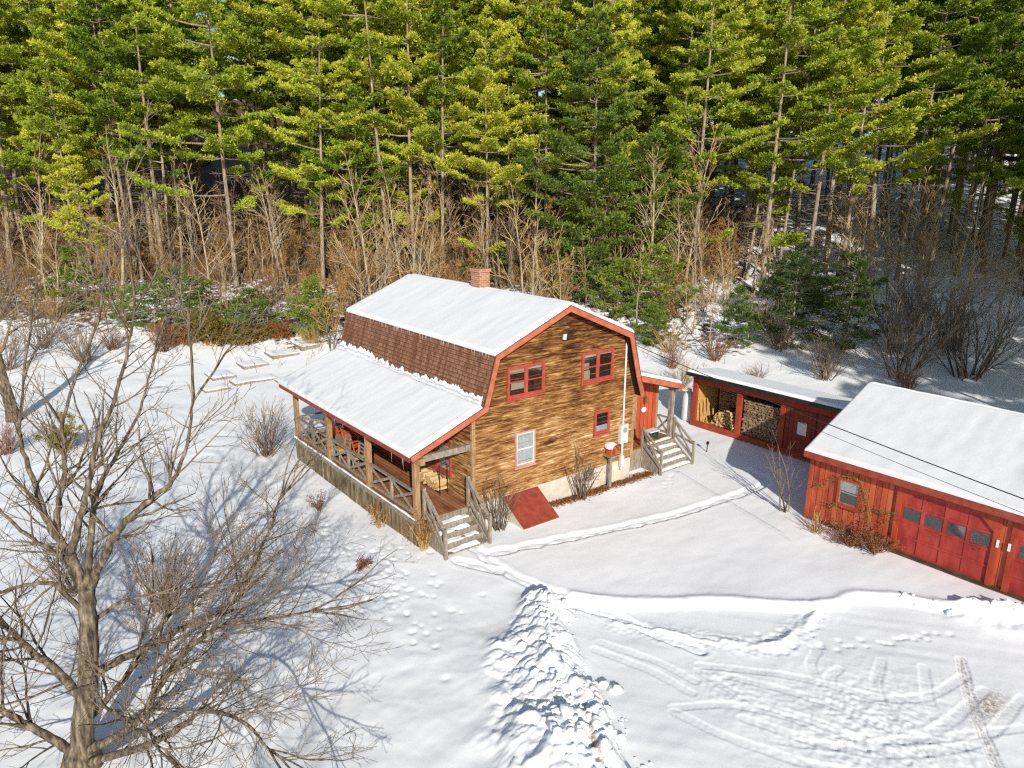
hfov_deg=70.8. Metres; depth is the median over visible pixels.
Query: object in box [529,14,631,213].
pine tree
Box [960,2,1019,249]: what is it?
pine tree
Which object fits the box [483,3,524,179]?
pine tree
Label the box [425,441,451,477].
window
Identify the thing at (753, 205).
pine tree
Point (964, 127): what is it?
pine tree
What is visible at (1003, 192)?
pine tree
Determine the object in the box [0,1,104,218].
pine tree
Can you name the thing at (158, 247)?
bare tree
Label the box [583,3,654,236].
pine tree
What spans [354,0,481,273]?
pine tree
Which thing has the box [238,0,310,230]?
pine tree
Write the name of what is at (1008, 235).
pine tree
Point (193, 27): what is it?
pine tree
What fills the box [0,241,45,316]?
bare shrub
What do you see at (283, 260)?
bare tree
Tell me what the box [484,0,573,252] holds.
pine tree
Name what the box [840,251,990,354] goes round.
bare shrub
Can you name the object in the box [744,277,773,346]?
bare tree
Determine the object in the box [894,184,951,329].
bare tree
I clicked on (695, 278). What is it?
bare tree
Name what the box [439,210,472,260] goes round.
bare tree
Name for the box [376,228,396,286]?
bare tree
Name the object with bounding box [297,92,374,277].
pine tree
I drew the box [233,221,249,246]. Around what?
bare tree
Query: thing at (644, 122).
pine tree
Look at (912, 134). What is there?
pine tree
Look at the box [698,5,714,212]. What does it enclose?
pine tree
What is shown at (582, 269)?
bare tree
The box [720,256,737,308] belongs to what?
bare tree
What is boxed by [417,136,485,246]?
bare tree
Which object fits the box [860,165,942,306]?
bare tree
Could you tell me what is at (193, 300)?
young conifer
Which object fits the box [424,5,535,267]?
pine tree
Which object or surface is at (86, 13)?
pine tree
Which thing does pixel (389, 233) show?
bare tree
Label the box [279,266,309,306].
bare tree
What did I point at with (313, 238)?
bare tree
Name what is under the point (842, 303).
bare tree
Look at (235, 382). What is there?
garden bed
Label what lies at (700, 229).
bare tree
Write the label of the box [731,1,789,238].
pine tree
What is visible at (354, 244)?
bare tree
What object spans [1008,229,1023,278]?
bare tree
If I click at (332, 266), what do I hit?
bare tree
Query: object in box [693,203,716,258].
bare tree
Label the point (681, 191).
bare tree
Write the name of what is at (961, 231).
bare tree
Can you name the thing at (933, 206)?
bare tree
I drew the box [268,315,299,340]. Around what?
olive shrub
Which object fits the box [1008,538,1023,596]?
garage door
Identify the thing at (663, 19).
pine tree
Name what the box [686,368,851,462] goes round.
woodshed
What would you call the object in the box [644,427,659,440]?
storage box
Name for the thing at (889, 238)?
bare tree
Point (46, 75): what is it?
pine tree
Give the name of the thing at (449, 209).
bare tree
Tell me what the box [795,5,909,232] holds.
pine tree
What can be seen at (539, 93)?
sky
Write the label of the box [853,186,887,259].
bare tree
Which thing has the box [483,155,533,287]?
bare tree
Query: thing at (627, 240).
bare tree
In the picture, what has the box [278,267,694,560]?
gambrel house
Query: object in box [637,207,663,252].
bare tree
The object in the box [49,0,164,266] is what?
pine tree
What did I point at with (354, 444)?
rocking chair
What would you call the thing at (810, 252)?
young conifer
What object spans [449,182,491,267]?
bare tree
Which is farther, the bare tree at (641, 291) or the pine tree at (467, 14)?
the pine tree at (467, 14)
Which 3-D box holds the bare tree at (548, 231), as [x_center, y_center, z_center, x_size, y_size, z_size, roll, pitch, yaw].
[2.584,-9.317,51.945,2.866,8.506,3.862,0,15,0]
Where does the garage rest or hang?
on the snow ground
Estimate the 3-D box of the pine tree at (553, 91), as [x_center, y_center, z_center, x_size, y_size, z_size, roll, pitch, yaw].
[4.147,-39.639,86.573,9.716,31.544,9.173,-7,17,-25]
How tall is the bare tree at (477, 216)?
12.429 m
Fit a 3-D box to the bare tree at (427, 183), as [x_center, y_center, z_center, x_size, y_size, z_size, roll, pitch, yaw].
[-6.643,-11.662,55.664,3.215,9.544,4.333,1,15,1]
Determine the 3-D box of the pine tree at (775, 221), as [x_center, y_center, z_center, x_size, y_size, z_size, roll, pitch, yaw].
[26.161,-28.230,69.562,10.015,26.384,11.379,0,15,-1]
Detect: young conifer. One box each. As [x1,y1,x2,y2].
[40,244,122,312]
[95,262,240,330]
[110,289,151,327]
[221,285,291,336]
[278,272,342,338]
[458,237,516,278]
[525,221,638,300]
[578,256,660,320]
[590,240,703,318]
[632,301,674,345]
[713,284,770,347]
[732,249,874,349]
[733,241,847,317]
[767,248,910,352]
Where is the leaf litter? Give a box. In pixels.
[549,470,655,507]
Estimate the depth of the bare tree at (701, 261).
51.42 m
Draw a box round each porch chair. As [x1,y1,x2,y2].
[333,433,350,460]
[350,441,364,470]
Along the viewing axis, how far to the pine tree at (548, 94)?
73.51 m
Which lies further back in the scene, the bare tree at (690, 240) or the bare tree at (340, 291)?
the bare tree at (690, 240)
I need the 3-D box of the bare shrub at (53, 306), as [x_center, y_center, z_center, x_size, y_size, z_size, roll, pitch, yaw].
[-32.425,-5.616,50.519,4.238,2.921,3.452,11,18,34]
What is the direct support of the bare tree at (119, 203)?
on the snow ground
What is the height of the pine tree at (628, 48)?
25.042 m
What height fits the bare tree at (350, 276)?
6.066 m
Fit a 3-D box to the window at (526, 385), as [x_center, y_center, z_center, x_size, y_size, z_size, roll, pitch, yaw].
[0.457,-0.103,23.192,1.600,1.110,0.100,-11,19,-36]
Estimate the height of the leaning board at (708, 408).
1.204 m
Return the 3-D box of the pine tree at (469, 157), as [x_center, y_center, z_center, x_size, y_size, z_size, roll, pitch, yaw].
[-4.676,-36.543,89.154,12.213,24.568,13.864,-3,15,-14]
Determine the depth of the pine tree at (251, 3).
71.78 m
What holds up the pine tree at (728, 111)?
on the snow ground
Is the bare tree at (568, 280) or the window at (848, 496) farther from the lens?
the bare tree at (568, 280)
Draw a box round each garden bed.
[200,383,229,393]
[204,370,235,380]
[229,374,277,386]
[236,359,268,369]
[264,348,299,359]
[273,376,285,383]
[291,340,319,350]
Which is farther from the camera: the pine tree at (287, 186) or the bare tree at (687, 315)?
the pine tree at (287, 186)
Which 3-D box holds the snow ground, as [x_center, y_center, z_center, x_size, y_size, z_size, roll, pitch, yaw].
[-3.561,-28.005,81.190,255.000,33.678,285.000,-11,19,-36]
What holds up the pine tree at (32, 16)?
on the snow ground
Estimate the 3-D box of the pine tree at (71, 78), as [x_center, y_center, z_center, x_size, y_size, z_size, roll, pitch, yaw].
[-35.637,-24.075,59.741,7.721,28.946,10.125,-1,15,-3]
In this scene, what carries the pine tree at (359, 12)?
on the snow ground
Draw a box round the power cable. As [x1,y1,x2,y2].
[636,345,1023,499]
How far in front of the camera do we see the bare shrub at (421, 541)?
21.55 m
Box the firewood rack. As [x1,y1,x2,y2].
[421,462,447,495]
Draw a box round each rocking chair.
[324,418,353,444]
[340,427,363,453]
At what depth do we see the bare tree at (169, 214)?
60.54 m
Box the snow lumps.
[516,588,1020,767]
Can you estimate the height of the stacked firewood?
1.800 m
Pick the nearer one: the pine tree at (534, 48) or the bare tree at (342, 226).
the bare tree at (342, 226)
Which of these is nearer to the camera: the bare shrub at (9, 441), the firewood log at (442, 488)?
the firewood log at (442, 488)
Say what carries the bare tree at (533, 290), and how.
on the snow ground
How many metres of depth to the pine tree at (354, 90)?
55.03 m
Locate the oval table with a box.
[333,435,348,446]
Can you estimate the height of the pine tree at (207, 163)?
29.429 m
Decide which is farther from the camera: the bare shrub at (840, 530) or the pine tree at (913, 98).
the pine tree at (913, 98)
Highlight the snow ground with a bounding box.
[0,100,1023,767]
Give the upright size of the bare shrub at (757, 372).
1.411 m
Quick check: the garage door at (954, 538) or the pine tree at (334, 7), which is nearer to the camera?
the garage door at (954, 538)
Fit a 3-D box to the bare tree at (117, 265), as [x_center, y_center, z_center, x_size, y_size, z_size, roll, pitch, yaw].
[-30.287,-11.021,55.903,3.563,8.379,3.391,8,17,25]
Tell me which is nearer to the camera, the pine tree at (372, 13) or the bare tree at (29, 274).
the bare tree at (29, 274)
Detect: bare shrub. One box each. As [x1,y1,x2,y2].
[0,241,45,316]
[0,291,77,350]
[0,304,43,370]
[0,412,27,455]
[13,509,120,596]
[23,285,73,320]
[49,316,104,362]
[94,321,128,350]
[112,527,204,618]
[136,316,179,352]
[229,391,291,457]
[293,323,330,344]
[306,489,325,510]
[354,554,372,571]
[363,496,388,528]
[402,506,440,551]
[481,471,522,531]
[565,436,604,500]
[643,318,693,351]
[660,339,690,368]
[664,355,702,389]
[696,328,741,361]
[741,362,770,377]
[747,292,807,351]
[767,429,811,512]
[789,325,854,380]
[806,507,835,534]
[821,517,876,547]
[835,281,975,382]
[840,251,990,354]
[856,526,904,555]
[878,362,925,389]
[884,272,945,319]
[911,283,991,350]
[916,272,1023,381]
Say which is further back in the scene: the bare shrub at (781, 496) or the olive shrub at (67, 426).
the olive shrub at (67, 426)
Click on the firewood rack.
(439, 492)
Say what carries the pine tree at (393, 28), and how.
on the snow ground
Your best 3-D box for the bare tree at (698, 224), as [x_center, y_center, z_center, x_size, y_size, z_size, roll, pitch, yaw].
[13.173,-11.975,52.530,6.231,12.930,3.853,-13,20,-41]
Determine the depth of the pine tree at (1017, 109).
52.56 m
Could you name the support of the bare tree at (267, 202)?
on the snow ground
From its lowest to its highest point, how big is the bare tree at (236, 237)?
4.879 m
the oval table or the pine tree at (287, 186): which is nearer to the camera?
the oval table
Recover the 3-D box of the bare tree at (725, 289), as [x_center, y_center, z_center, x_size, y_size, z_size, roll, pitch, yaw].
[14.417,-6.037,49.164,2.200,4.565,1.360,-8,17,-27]
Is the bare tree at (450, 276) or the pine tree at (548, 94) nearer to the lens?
the bare tree at (450, 276)
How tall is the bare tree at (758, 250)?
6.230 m
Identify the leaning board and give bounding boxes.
[703,399,707,422]
[706,395,710,421]
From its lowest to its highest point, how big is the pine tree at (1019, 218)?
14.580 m
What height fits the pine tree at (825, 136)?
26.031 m
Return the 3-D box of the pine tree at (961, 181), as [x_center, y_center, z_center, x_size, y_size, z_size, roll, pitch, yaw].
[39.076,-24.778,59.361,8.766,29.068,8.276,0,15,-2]
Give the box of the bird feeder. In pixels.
[603,442,619,486]
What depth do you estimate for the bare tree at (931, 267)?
46.61 m
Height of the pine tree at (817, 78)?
21.548 m
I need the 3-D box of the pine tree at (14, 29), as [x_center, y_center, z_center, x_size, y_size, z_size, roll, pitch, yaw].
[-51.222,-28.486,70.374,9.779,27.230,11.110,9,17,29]
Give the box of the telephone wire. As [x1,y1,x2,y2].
[636,348,1023,513]
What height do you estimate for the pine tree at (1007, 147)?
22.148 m
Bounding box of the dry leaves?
[0,212,721,366]
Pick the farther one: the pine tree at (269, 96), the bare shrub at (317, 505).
the pine tree at (269, 96)
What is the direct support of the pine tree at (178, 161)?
on the snow ground
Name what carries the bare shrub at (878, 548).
on the snow ground
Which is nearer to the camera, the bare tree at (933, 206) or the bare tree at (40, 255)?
the bare tree at (40, 255)
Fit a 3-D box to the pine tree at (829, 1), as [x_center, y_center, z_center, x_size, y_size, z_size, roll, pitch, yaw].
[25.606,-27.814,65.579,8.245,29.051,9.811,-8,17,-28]
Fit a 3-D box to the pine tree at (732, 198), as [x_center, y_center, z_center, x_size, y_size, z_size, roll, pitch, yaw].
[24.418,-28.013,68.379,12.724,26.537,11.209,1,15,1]
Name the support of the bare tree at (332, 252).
on the snow ground
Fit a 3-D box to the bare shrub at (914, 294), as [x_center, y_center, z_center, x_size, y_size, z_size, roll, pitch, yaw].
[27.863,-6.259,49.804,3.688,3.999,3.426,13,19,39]
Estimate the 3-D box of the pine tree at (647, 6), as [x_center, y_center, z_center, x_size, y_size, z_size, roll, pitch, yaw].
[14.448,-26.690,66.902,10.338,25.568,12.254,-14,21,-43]
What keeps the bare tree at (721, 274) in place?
on the snow ground
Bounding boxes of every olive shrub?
[31,411,83,454]
[150,320,202,346]
[179,303,240,346]
[213,322,280,345]
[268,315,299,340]
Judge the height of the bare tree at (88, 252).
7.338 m
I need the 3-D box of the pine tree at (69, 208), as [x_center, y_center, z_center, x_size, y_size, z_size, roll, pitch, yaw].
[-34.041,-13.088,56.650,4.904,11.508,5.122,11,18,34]
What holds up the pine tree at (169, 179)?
on the snow ground
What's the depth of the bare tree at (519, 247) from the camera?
44.24 m
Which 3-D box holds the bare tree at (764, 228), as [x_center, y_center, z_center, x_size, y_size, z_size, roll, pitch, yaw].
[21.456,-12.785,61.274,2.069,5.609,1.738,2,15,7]
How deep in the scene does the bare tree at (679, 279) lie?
49.47 m
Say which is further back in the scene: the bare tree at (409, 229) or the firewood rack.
the bare tree at (409, 229)
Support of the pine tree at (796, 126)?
on the snow ground
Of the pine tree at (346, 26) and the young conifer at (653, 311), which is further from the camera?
the pine tree at (346, 26)
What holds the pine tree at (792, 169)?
on the snow ground
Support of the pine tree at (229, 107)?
on the snow ground
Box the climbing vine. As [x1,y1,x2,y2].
[814,472,896,534]
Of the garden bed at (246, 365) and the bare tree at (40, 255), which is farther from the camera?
the bare tree at (40, 255)
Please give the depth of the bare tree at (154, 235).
59.31 m
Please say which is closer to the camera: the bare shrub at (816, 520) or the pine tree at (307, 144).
the bare shrub at (816, 520)
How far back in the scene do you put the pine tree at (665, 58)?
54.44 m
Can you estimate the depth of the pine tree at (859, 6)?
49.65 m
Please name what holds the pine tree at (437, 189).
on the snow ground
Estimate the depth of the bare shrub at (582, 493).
25.28 m
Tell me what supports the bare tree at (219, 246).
on the snow ground
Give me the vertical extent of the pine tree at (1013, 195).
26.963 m
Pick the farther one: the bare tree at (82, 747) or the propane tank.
the propane tank
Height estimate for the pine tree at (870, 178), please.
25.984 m
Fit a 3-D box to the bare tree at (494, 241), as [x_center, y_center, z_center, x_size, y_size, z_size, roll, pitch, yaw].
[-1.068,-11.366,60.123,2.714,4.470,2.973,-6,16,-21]
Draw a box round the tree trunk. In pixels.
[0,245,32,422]
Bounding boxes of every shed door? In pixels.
[787,408,816,453]
[818,416,832,433]
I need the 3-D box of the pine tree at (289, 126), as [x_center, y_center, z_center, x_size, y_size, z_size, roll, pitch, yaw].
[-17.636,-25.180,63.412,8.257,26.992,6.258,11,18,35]
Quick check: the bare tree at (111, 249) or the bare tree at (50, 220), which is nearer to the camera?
the bare tree at (111, 249)
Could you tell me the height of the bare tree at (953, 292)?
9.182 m
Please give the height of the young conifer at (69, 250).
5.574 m
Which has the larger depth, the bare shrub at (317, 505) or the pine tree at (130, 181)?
the pine tree at (130, 181)
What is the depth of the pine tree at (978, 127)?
58.16 m
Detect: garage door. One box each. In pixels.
[895,495,993,581]
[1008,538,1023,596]
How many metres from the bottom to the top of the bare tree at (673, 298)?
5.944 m
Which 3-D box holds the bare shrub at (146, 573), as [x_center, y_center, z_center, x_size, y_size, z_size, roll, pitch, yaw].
[-8.978,4.773,18.463,2.141,2.500,2.305,-5,16,-20]
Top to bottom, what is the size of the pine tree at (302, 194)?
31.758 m
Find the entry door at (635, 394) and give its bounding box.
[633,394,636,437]
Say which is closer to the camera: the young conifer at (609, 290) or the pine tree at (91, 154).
the young conifer at (609, 290)
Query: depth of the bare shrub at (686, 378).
39.15 m
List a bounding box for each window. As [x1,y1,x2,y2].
[382,448,410,467]
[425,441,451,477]
[506,361,545,401]
[514,428,535,469]
[580,347,613,385]
[584,469,593,480]
[592,408,610,436]
[835,476,862,512]
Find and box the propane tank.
[681,388,692,421]
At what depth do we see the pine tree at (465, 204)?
79.14 m
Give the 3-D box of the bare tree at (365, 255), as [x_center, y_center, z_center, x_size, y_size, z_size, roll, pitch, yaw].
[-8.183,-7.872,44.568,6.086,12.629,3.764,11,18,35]
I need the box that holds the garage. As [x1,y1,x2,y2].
[803,382,1023,601]
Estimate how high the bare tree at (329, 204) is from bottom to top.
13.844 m
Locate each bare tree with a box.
[0,97,413,767]
[0,169,33,264]
[0,200,20,273]
[0,211,17,236]
[0,212,13,248]
[0,250,20,284]
[0,251,29,294]
[10,190,49,310]
[12,278,48,321]
[14,244,52,301]
[16,131,66,278]
[27,223,48,267]
[29,215,61,262]
[33,229,59,267]
[38,220,73,319]
[45,200,57,247]
[52,216,74,247]
[64,209,96,253]
[67,205,103,295]
[73,124,144,301]
[82,209,101,276]
[83,260,111,332]
[89,186,150,289]
[89,196,133,254]
[89,207,129,267]
[91,198,133,300]
[103,226,135,272]
[137,165,164,272]
[140,203,165,260]
[149,226,184,285]
[155,57,210,242]
[158,178,189,255]
[160,154,204,267]
[161,178,199,261]
[161,182,181,254]
[174,162,252,305]
[199,158,258,257]
[200,214,254,281]
[200,247,233,316]
[204,185,233,250]
[217,215,251,259]
[220,174,256,253]
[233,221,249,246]
[238,279,273,317]
[242,164,297,296]
[242,210,265,280]
[246,242,293,338]
[248,210,283,268]
[249,243,288,301]
[251,186,291,252]
[254,159,301,249]
[263,189,297,292]
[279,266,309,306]
[281,212,314,274]
[291,265,349,350]
[298,225,337,273]
[299,199,307,252]
[301,106,354,266]
[301,215,329,259]
[304,204,349,266]
[311,193,364,280]
[314,249,356,308]
[318,207,345,262]
[324,244,369,312]
[325,215,356,283]
[325,238,380,313]
[326,149,418,296]
[328,179,389,299]
[329,224,380,295]
[347,196,379,254]
[354,240,375,274]
[360,162,399,260]
[363,194,406,288]
[368,244,400,289]
[373,179,439,275]
[374,153,418,277]
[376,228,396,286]
[379,197,402,282]
[383,261,415,286]
[387,187,435,250]
[400,199,439,274]
[402,187,421,268]
[408,171,447,268]
[413,224,445,276]
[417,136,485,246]
[419,199,445,238]
[419,234,449,276]
[429,216,458,260]
[429,245,450,279]
[433,229,493,282]
[434,251,448,278]
[439,171,461,248]
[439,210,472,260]
[449,181,482,255]
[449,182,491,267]
[455,150,494,234]
[458,183,498,267]
[464,203,485,265]
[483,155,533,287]
[489,222,507,267]
[490,181,573,295]
[497,229,548,292]
[498,223,506,255]
[501,220,540,265]
[505,212,529,274]
[505,221,550,273]
[514,139,564,295]
[519,218,569,296]
[523,257,556,296]
[526,225,570,299]
[529,194,564,290]
[545,250,586,300]
[549,186,572,276]
[550,170,595,273]
[569,238,592,307]
[595,143,608,258]
[595,193,617,288]
[599,194,649,287]
[607,143,675,286]
[607,219,632,291]
[623,234,657,322]
[625,183,649,258]
[632,130,702,302]
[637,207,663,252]
[651,245,682,312]
[653,256,675,296]
[654,265,685,319]
[657,128,719,294]
[661,144,695,258]
[663,196,699,311]
[665,122,729,296]
[667,273,705,322]
[669,165,710,282]
[677,181,724,269]
[677,282,711,349]
[679,233,718,283]
[680,230,710,302]
[681,245,705,333]
[684,216,709,255]
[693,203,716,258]
[693,268,718,312]
[697,217,746,292]
[701,266,731,347]
[706,237,745,324]
[709,221,742,286]
[710,263,734,321]
[717,197,754,262]
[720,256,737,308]
[728,212,761,259]
[731,189,786,276]
[739,125,790,262]
[740,128,796,243]
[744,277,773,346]
[745,230,777,312]
[753,219,779,296]
[758,206,776,261]
[807,223,867,331]
[814,199,844,276]
[831,165,869,285]
[832,147,901,250]
[833,180,886,311]
[834,110,913,268]
[848,226,860,272]
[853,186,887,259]
[857,223,896,299]
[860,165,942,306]
[864,183,923,294]
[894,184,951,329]
[902,220,963,334]
[908,176,942,274]
[912,163,969,266]
[912,226,935,290]
[927,216,1008,355]
[942,257,992,338]
[946,174,1023,334]
[953,206,974,263]
[975,250,1000,301]
[978,259,1016,342]
[986,187,1023,233]
[992,237,1023,296]
[994,260,1022,327]
[1004,243,1020,292]
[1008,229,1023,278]
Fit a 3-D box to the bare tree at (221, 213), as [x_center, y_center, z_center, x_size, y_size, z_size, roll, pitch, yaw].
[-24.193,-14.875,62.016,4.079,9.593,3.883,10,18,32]
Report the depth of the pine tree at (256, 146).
86.96 m
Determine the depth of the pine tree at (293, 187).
76.84 m
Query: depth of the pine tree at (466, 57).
64.53 m
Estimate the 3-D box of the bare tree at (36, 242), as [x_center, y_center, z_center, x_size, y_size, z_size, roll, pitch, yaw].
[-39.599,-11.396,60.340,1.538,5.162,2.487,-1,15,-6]
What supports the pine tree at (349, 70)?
on the snow ground
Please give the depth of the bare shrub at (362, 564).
20.68 m
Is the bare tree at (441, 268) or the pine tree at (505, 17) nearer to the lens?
the bare tree at (441, 268)
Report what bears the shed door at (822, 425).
in the woodshed
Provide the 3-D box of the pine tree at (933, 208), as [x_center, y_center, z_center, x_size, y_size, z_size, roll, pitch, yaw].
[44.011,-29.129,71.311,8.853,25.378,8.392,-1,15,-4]
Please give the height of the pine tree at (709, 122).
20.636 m
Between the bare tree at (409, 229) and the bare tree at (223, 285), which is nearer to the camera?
the bare tree at (223, 285)
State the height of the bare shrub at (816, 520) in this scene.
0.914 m
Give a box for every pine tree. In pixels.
[0,0,53,271]
[0,0,79,246]
[0,0,107,238]
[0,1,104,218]
[0,3,18,244]
[0,3,45,230]
[0,24,35,227]
[0,24,98,270]
[0,34,32,204]
[0,54,48,251]
[0,121,40,255]
[1,66,108,263]
[6,2,69,214]
[7,3,53,205]
[11,0,139,245]
[24,2,69,201]
[26,0,138,262]
[34,20,122,215]
[34,143,117,268]
[38,7,145,242]
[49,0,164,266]
[59,5,106,199]
[62,0,158,278]
[72,0,189,266]
[88,4,162,256]
[93,5,166,240]
[98,0,197,270]
[106,0,222,251]
[111,105,133,203]
[115,11,160,230]
[115,45,168,180]
[116,0,279,288]
[125,6,244,256]
[145,5,207,182]
[157,0,202,229]
[164,6,258,204]
[165,5,223,210]
[167,0,241,214]
[176,15,221,174]
[182,0,308,255]
[192,0,281,215]
[209,1,310,213]
[214,2,310,234]
[216,0,259,175]
[226,0,350,258]
[229,0,265,185]
[235,0,297,216]
[237,31,285,184]
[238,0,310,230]
[243,58,283,178]
[254,1,377,288]
[261,34,290,207]
[268,0,384,254]
[275,4,352,218]
[284,10,354,217]
[284,91,303,198]
[289,1,369,236]
[291,66,351,250]
[296,14,405,265]
[297,4,323,211]
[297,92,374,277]
[301,0,409,281]
[301,83,403,288]
[315,0,388,245]
[320,0,402,250]
[325,36,400,208]
[329,1,459,209]
[332,0,398,229]
[338,4,384,226]
[339,0,492,269]
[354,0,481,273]
[366,95,440,262]
[381,4,502,225]
[382,5,477,247]
[387,32,454,195]
[396,0,499,260]
[404,0,513,223]
[409,0,506,278]
[412,1,461,210]
[422,149,430,180]
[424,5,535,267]
[430,0,523,237]
[431,1,489,237]
[439,0,524,231]
[445,19,550,281]
[453,82,478,206]
[457,117,497,177]
[478,85,581,264]
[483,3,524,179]
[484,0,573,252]
[486,2,541,159]
[491,0,534,196]
[491,0,595,265]
[499,8,572,238]
[509,4,669,290]
[510,0,563,206]
[512,0,603,252]
[523,0,576,176]
[523,0,627,252]
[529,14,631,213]
[537,0,653,278]
[538,0,652,174]
[541,12,639,210]
[579,29,658,252]
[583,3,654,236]
[584,0,661,275]
[584,1,650,205]
[606,104,683,251]
[614,115,708,280]
[621,0,679,231]
[622,0,745,225]
[628,0,731,256]
[633,0,774,220]
[634,0,661,196]
[634,0,751,268]
[635,0,695,229]
[635,3,736,222]
[657,0,789,288]
[665,6,763,233]
[694,0,764,220]
[694,3,800,195]
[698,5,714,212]
[699,0,787,248]
[703,56,804,279]
[706,0,797,224]
[714,0,762,195]
[714,0,866,297]
[716,0,802,246]
[721,0,808,226]
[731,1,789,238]
[737,1,819,207]
[752,123,804,201]
[756,2,884,259]
[757,2,847,224]
[764,0,874,282]
[766,0,843,240]
[782,0,901,291]
[785,0,1001,286]
[787,0,867,231]
[789,0,881,221]
[793,0,841,212]
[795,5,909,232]
[796,0,914,273]
[807,3,867,195]
[811,0,905,291]
[824,0,909,227]
[833,0,915,220]
[860,72,888,194]
[869,0,943,227]
[873,15,918,213]
[877,0,980,234]
[881,0,1023,281]
[886,0,1023,252]
[887,1,977,233]
[888,151,899,187]
[889,0,936,199]
[904,63,992,266]
[920,0,1023,276]
[922,7,956,212]
[929,0,1023,276]
[934,3,1004,235]
[936,5,1023,253]
[944,0,1023,273]
[948,2,1023,262]
[958,43,1023,239]
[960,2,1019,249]
[962,153,970,193]
[963,155,986,213]
[966,154,974,178]
[974,42,1023,234]
[989,42,1023,253]
[991,101,1023,249]
[992,172,1023,250]
[997,88,1023,258]
[997,118,1023,231]
[998,119,1022,151]
[1003,162,1023,216]
[1005,167,1023,260]
[1005,176,1023,189]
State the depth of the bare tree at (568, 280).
49.75 m
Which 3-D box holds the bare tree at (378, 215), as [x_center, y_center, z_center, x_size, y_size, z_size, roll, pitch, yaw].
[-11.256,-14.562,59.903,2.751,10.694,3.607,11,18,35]
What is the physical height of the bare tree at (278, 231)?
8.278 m
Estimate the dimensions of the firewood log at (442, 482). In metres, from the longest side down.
0.435 x 0.111 x 0.074 m
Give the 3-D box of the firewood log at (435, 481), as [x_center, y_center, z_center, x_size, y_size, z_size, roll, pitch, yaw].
[-2.385,3.207,23.708,0.428,0.154,0.090,-7,42,-30]
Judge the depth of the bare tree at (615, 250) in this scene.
53.40 m
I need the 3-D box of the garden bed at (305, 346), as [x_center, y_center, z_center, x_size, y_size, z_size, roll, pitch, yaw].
[-13.476,-2.546,46.812,1.200,0.381,2.000,-11,19,-36]
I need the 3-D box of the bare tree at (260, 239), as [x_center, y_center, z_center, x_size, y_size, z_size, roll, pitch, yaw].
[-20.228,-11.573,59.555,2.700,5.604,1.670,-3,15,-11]
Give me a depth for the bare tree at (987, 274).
51.13 m
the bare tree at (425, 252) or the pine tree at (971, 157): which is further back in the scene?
the pine tree at (971, 157)
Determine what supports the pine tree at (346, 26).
on the snow ground
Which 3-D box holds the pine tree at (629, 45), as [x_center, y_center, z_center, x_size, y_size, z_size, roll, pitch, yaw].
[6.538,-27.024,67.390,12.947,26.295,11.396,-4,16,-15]
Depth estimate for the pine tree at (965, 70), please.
51.34 m
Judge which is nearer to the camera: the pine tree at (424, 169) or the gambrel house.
the gambrel house
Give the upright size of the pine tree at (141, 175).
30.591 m
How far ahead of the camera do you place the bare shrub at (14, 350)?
42.13 m
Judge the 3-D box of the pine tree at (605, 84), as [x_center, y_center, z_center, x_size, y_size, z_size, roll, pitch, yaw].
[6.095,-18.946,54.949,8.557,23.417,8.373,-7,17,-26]
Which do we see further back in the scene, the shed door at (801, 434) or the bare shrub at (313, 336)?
the bare shrub at (313, 336)
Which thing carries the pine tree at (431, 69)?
on the snow ground
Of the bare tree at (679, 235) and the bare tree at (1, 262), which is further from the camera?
the bare tree at (1, 262)
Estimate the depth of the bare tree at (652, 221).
51.07 m
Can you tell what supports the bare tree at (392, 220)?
on the snow ground
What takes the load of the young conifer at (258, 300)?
on the snow ground
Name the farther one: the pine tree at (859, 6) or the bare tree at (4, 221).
the bare tree at (4, 221)
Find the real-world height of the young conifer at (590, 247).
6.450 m
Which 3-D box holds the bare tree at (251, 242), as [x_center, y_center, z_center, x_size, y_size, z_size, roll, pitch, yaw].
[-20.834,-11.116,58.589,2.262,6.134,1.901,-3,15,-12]
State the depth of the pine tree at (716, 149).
82.12 m
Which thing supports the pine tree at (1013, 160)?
on the snow ground
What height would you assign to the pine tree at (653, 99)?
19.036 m
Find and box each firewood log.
[429,475,440,481]
[433,478,445,483]
[436,479,448,484]
[436,485,448,490]
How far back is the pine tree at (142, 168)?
63.35 m
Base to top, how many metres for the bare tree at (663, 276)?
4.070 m
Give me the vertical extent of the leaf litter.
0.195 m
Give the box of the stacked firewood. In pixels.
[718,388,780,421]
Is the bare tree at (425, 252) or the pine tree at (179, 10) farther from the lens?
the pine tree at (179, 10)
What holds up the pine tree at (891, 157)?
on the snow ground
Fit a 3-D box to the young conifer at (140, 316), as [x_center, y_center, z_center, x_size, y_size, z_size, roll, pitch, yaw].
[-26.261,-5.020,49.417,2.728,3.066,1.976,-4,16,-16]
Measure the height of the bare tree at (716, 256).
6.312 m
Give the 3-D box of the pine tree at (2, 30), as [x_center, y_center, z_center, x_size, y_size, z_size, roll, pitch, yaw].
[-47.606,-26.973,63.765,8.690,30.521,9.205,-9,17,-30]
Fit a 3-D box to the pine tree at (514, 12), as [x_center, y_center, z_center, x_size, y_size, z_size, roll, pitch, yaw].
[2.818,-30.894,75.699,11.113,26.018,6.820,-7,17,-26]
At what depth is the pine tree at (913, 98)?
51.17 m
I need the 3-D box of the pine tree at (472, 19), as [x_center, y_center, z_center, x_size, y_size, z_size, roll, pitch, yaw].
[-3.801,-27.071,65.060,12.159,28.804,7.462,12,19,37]
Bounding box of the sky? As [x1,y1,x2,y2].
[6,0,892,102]
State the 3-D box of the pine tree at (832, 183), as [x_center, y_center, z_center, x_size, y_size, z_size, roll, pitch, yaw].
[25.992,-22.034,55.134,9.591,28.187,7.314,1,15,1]
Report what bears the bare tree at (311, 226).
on the snow ground

